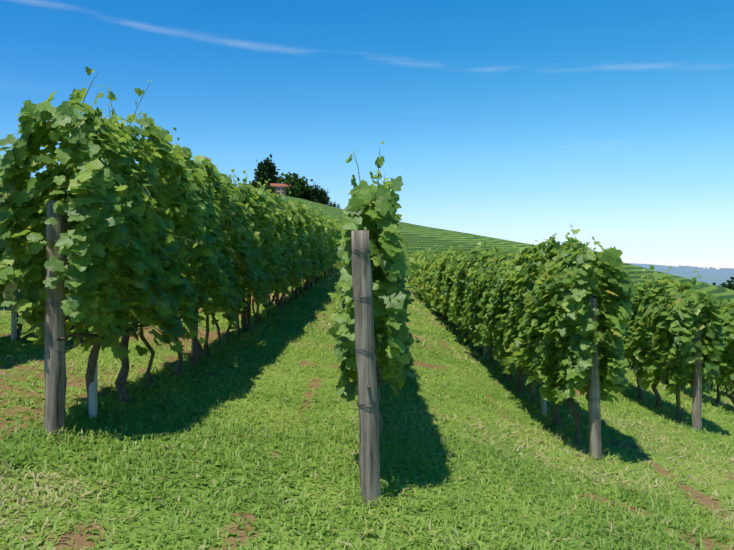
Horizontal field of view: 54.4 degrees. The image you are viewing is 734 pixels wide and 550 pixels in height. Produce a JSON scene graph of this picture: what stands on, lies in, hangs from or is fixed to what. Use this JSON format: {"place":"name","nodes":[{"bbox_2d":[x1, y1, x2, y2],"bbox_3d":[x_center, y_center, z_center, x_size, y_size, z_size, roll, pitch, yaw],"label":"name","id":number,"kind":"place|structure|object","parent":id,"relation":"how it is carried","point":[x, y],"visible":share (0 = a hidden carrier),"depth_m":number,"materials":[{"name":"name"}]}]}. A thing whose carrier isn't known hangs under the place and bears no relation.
{"place":"outdoors","nodes":[
{"label":"outdoors","id":0,"kind":"place"},
{"bbox_2d":[0,195,733,549],"bbox_3d":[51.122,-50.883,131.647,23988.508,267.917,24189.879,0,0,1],"label":"terrain","id":1,"kind":"structure","parent":0,"point":[426,237],"depth_m":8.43,"materials":[{"name":"green plant"}]},
{"bbox_2d":[252,154,280,187],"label":"tree","id":2,"kind":"object","parent":1,"relation":"on","point":[266,169],"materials":[{"name":"green plant"}]},
{"bbox_2d":[260,184,276,193],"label":"bush","id":3,"kind":"object","parent":1,"relation":"on","point":[267,187],"visible":0.25,"depth_m":425.63,"materials":[{"name":"green plant"}]},
{"bbox_2d":[274,187,287,195],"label":"house walls","id":4,"kind":"structure","parent":1,"relation":"on","point":[277,191],"depth_m":429.07,"materials":[{"name":"beige paint"}]},
{"bbox_2d":[270,183,290,186],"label":"house roof","id":5,"kind":"structure","parent":4,"relation":"on","point":[278,185],"depth_m":430.25,"materials":[{"name":"tile"}]},
{"bbox_2d":[283,184,304,197],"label":"bush","id":6,"kind":"object","parent":1,"relation":"on","point":[295,191],"visible":0.88,"depth_m":426.92,"materials":[{"name":"green plant"}]},
{"bbox_2d":[276,171,312,198],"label":"tree","id":7,"kind":"object","parent":1,"relation":"on","point":[297,181],"visible":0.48,"depth_m":438.67,"materials":[{"name":"green plant"}]},
{"bbox_2d":[307,181,319,201],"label":"tree","id":8,"kind":"object","parent":1,"relation":"on","point":[313,191],"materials":[{"name":"green plant"}]},
{"bbox_2d":[311,183,321,200],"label":"tree","id":9,"kind":"object","parent":1,"relation":"on","point":[317,186],"visible":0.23,"depth_m":439.96,"materials":[{"name":"green plant"}]},
{"bbox_2d":[312,188,329,204],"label":"tree","id":10,"kind":"object","parent":1,"relation":"on","point":[324,196],"visible":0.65,"depth_m":438.26,"materials":[{"name":"green plant"}]},
{"bbox_2d":[11,274,642,418],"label":"vine sleeves","id":11,"kind":"object","parent":1,"relation":"on","point":[92,398],"visible":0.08,"depth_m":10.71,"materials":[{"name":"white plastic"}]},
{"bbox_2d":[0,66,704,404],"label":"vine leaves","id":12,"kind":"object","parent":1,"relation":"on","point":[105,238],"visible":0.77,"depth_m":7.13,"materials":[{"name":"green plant"}]},
{"bbox_2d":[0,265,733,444],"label":"vine trunks","id":13,"kind":"object","parent":1,"relation":"on","point":[120,381],"visible":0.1,"depth_m":10.53,"materials":[{"name":"brown wood"}]},
{"bbox_2d":[10,72,728,370],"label":"vine shoots","id":14,"kind":"object","parent":1,"relation":"on","point":[298,246],"visible":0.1,"depth_m":8.07,"materials":[{"name":"green plant"}]},
{"bbox_2d":[43,201,702,505],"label":"wooden posts","id":15,"kind":"object","parent":1,"relation":"on","point":[56,385],"visible":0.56,"depth_m":6.00,"materials":[{"name":"grey wood"}]},
{"bbox_2d":[2,218,723,399],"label":"trellis wires","id":16,"kind":"object","parent":15,"relation":"attached to","point":[249,296],"depth_m":6.85,"materials":[{"name":"grey metal"}]},
{"bbox_2d":[44,216,701,407],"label":"wire wraps","id":17,"kind":"object","parent":15,"relation":"attached to","point":[352,298],"visible":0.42,"depth_m":5.25,"materials":[{"name":"grey metal"}]},
{"bbox_2d":[307,201,439,304],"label":"vine leaves","id":18,"kind":"object","parent":1,"relation":"on","point":[332,236],"visible":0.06,"depth_m":34.90,"materials":[{"name":"green plant"}]},
{"bbox_2d":[39,169,733,398],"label":"vine leaves","id":19,"kind":"object","parent":1,"relation":"on","point":[653,323],"visible":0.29,"depth_m":14.51,"materials":[{"name":"green plant"}]},
{"bbox_2d":[118,238,712,386],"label":"posts","id":20,"kind":"object","parent":1,"relation":"on","point":[248,321],"depth_m":15.24,"materials":[{"name":"brown wood"}]},
{"bbox_2d":[678,266,733,269],"bbox_3d":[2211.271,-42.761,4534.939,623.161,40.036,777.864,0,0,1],"label":"town","id":21,"kind":"object","parent":1,"relation":"on","point":[706,267],"visible":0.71,"depth_m":4516.60,"materials":[{"name":"grey"}]},
{"bbox_2d":[713,280,733,287],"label":"tree","id":22,"kind":"object","parent":1,"relation":"on","point":[724,284],"visible":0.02,"depth_m":231.06,"materials":[{"name":"green plant"}]},
{"bbox_2d":[725,276,733,289],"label":"tree","id":23,"kind":"object","parent":1,"relation":"on","point":[730,286],"visible":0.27,"depth_m":221.08,"materials":[{"name":"green plant"}]},
{"bbox_2d":[0,0,733,268],"label":"sky","id":24,"kind":"structure","parent":0,"point":[523,121],"materials":[{"name":"blue"}]}
]}

